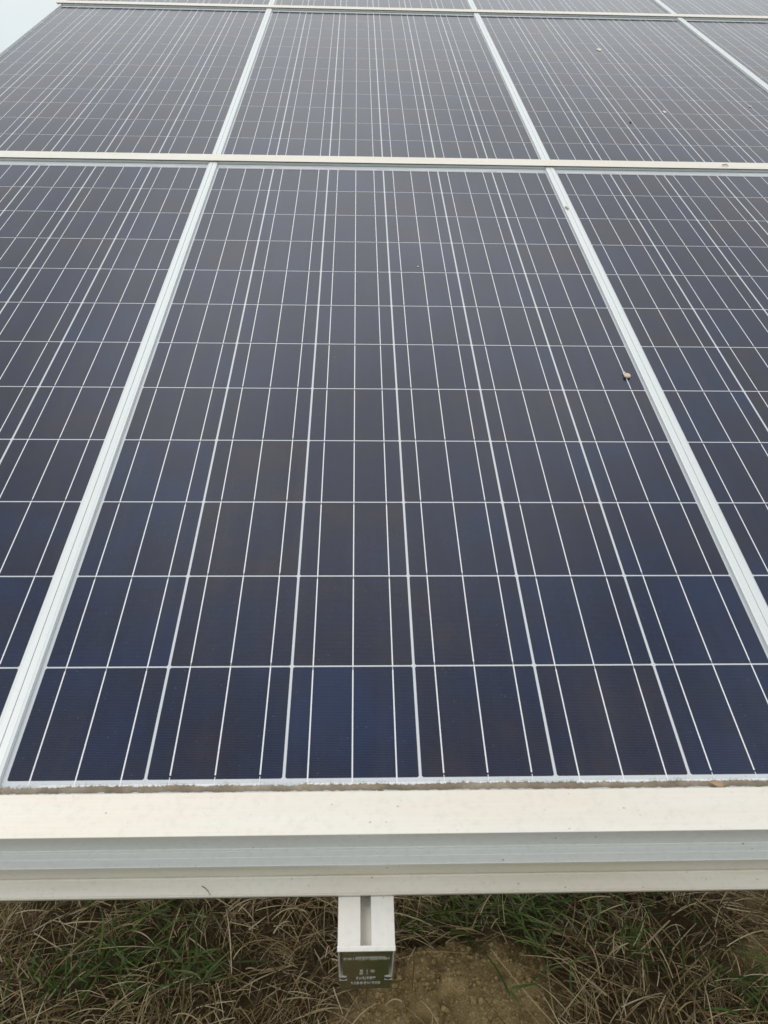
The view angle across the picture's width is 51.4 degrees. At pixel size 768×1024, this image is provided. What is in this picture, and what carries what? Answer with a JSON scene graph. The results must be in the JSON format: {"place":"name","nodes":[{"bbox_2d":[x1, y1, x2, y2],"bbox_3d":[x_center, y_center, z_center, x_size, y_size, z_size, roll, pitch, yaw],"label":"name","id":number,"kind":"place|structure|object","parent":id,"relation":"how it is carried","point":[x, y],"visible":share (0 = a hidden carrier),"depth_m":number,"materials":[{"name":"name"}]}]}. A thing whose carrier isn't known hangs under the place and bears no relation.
{"place":"outdoors","nodes":[
{"label":"outdoors","id":0,"kind":"place"},
{"bbox_2d":[0,0,57,49],"label":"sky","id":1,"kind":"structure","parent":0,"point":[16,16],"materials":[{"name":"white"}]},
{"bbox_2d":[0,891,767,1023],"bbox_3d":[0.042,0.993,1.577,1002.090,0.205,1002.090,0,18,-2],"label":"ground","id":2,"kind":"structure","parent":0,"point":[687,925],"depth_m":1.68,"materials":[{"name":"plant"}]},
{"bbox_2d":[337,896,395,988],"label":"support beam","id":3,"kind":"structure","parent":2,"relation":"on","point":[366,948],"depth_m":0.92,"materials":[{"name":"metal"}]},
{"bbox_2d":[0,787,767,901],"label":"mounting rail","id":4,"kind":"object","parent":3,"relation":"attached to","point":[93,847],"visible":1,"depth_m":0.92,"materials":[{"name":"silver metal"}]},
{"bbox_2d":[0,158,213,745],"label":"solar panel","id":5,"kind":"object","parent":4,"relation":"on","point":[90,250],"visible":0.98,"depth_m":1.64,"materials":[{"name":"blue glass"}]},
{"bbox_2d":[0,161,767,794],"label":"solar panel","id":6,"kind":"object","parent":4,"relation":"on","point":[398,481],"visible":1,"depth_m":1.23,"materials":[{"name":"blue glass"}]},
{"bbox_2d":[0,777,767,794],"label":"silt","id":7,"kind":"object","parent":6,"relation":"on","point":[525,784],"visible":1,"depth_m":0.92,"materials":[{"name":"brown soil"}]},
{"bbox_2d":[623,371,630,377],"bbox_3d":[0.475,-0.270,1.564,0.014,0.008,0.025,0,43,-2],"label":"snail","id":8,"kind":"object","parent":6,"relation":"attached to","point":[627,375],"visible":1,"depth_m":1.56},
{"bbox_2d":[709,780,725,786],"bbox_3d":[0.388,0.317,0.929,0.018,0.006,0.008,6,44,4],"label":"dry leaf","id":9,"kind":"object","parent":6,"relation":"on","point":[717,783],"visible":1,"depth_m":0.93,"materials":[{"name":"beige plant"}]},
{"bbox_2d":[550,167,767,625],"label":"solar panel","id":10,"kind":"object","parent":4,"relation":"on","point":[680,257],"visible":0.98,"depth_m":1.79,"materials":[{"name":"blue glass"}]},
{"bbox_2d":[0,151,767,169],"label":"mounting rail","id":11,"kind":"object","parent":3,"relation":"attached to","point":[366,160],"visible":0.21,"depth_m":2.36,"materials":[{"name":"metal"}]},
{"bbox_2d":[0,3,268,153],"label":"solar panel","id":12,"kind":"object","parent":11,"relation":"on","point":[119,78],"visible":0.96,"depth_m":2.94,"materials":[{"name":"glass"}]},
{"bbox_2d":[217,8,544,158],"bbox_3d":[-0.029,-1.707,3.108,0.987,0.040,1.998,0,43,-2],"label":"solar panel","id":13,"kind":"object","parent":11,"relation":"on","point":[361,83],"visible":0.91,"depth_m":2.89,"materials":[{"name":"glass"}]},
{"bbox_2d":[476,13,767,162],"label":"solar panel","id":14,"kind":"object","parent":11,"relation":"on","point":[578,95],"visible":0.93,"depth_m":2.99,"materials":[{"name":"glass"}]},
{"bbox_2d":[679,17,767,86],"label":"solar panel","id":15,"kind":"object","parent":11,"relation":"on","point":[743,43],"visible":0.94,"depth_m":3.61,"materials":[{"name":"glass"}]},
{"bbox_2d":[56,0,767,18],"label":"mounting rail","id":16,"kind":"object","parent":3,"relation":"attached to","point":[406,9],"visible":0.23,"depth_m":3.83,"materials":[{"name":"metal"}]},
{"bbox_2d":[76,0,271,4],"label":"solar panel","id":17,"kind":"object","parent":16,"relation":"on","point":[262,2],"visible":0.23,"depth_m":3.90,"materials":[{"name":"glass"}]},
{"bbox_2d":[271,0,473,8],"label":"solar panel","id":18,"kind":"object","parent":16,"relation":"on","point":[450,4],"visible":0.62,"depth_m":3.96,"materials":[{"name":"glass"}]},
{"bbox_2d":[470,0,673,13],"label":"solar panel","id":19,"kind":"object","parent":16,"relation":"on","point":[635,6],"visible":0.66,"depth_m":4.03,"materials":[{"name":"glass"}]},
{"bbox_2d":[658,0,767,15],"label":"solar panel","id":20,"kind":"object","parent":16,"relation":"on","point":[735,7],"visible":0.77,"depth_m":4.09,"materials":[{"name":"glass"}]},
{"bbox_2d":[0,893,767,1023],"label":"green grass","id":21,"kind":"structure","parent":2,"relation":"on","point":[135,961],"depth_m":1.66,"materials":[{"name":"green plant"}]},
{"bbox_2d":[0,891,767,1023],"bbox_3d":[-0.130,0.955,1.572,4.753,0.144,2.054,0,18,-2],"label":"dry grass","id":22,"kind":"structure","parent":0,"point":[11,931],"depth_m":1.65,"materials":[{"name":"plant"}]}
]}

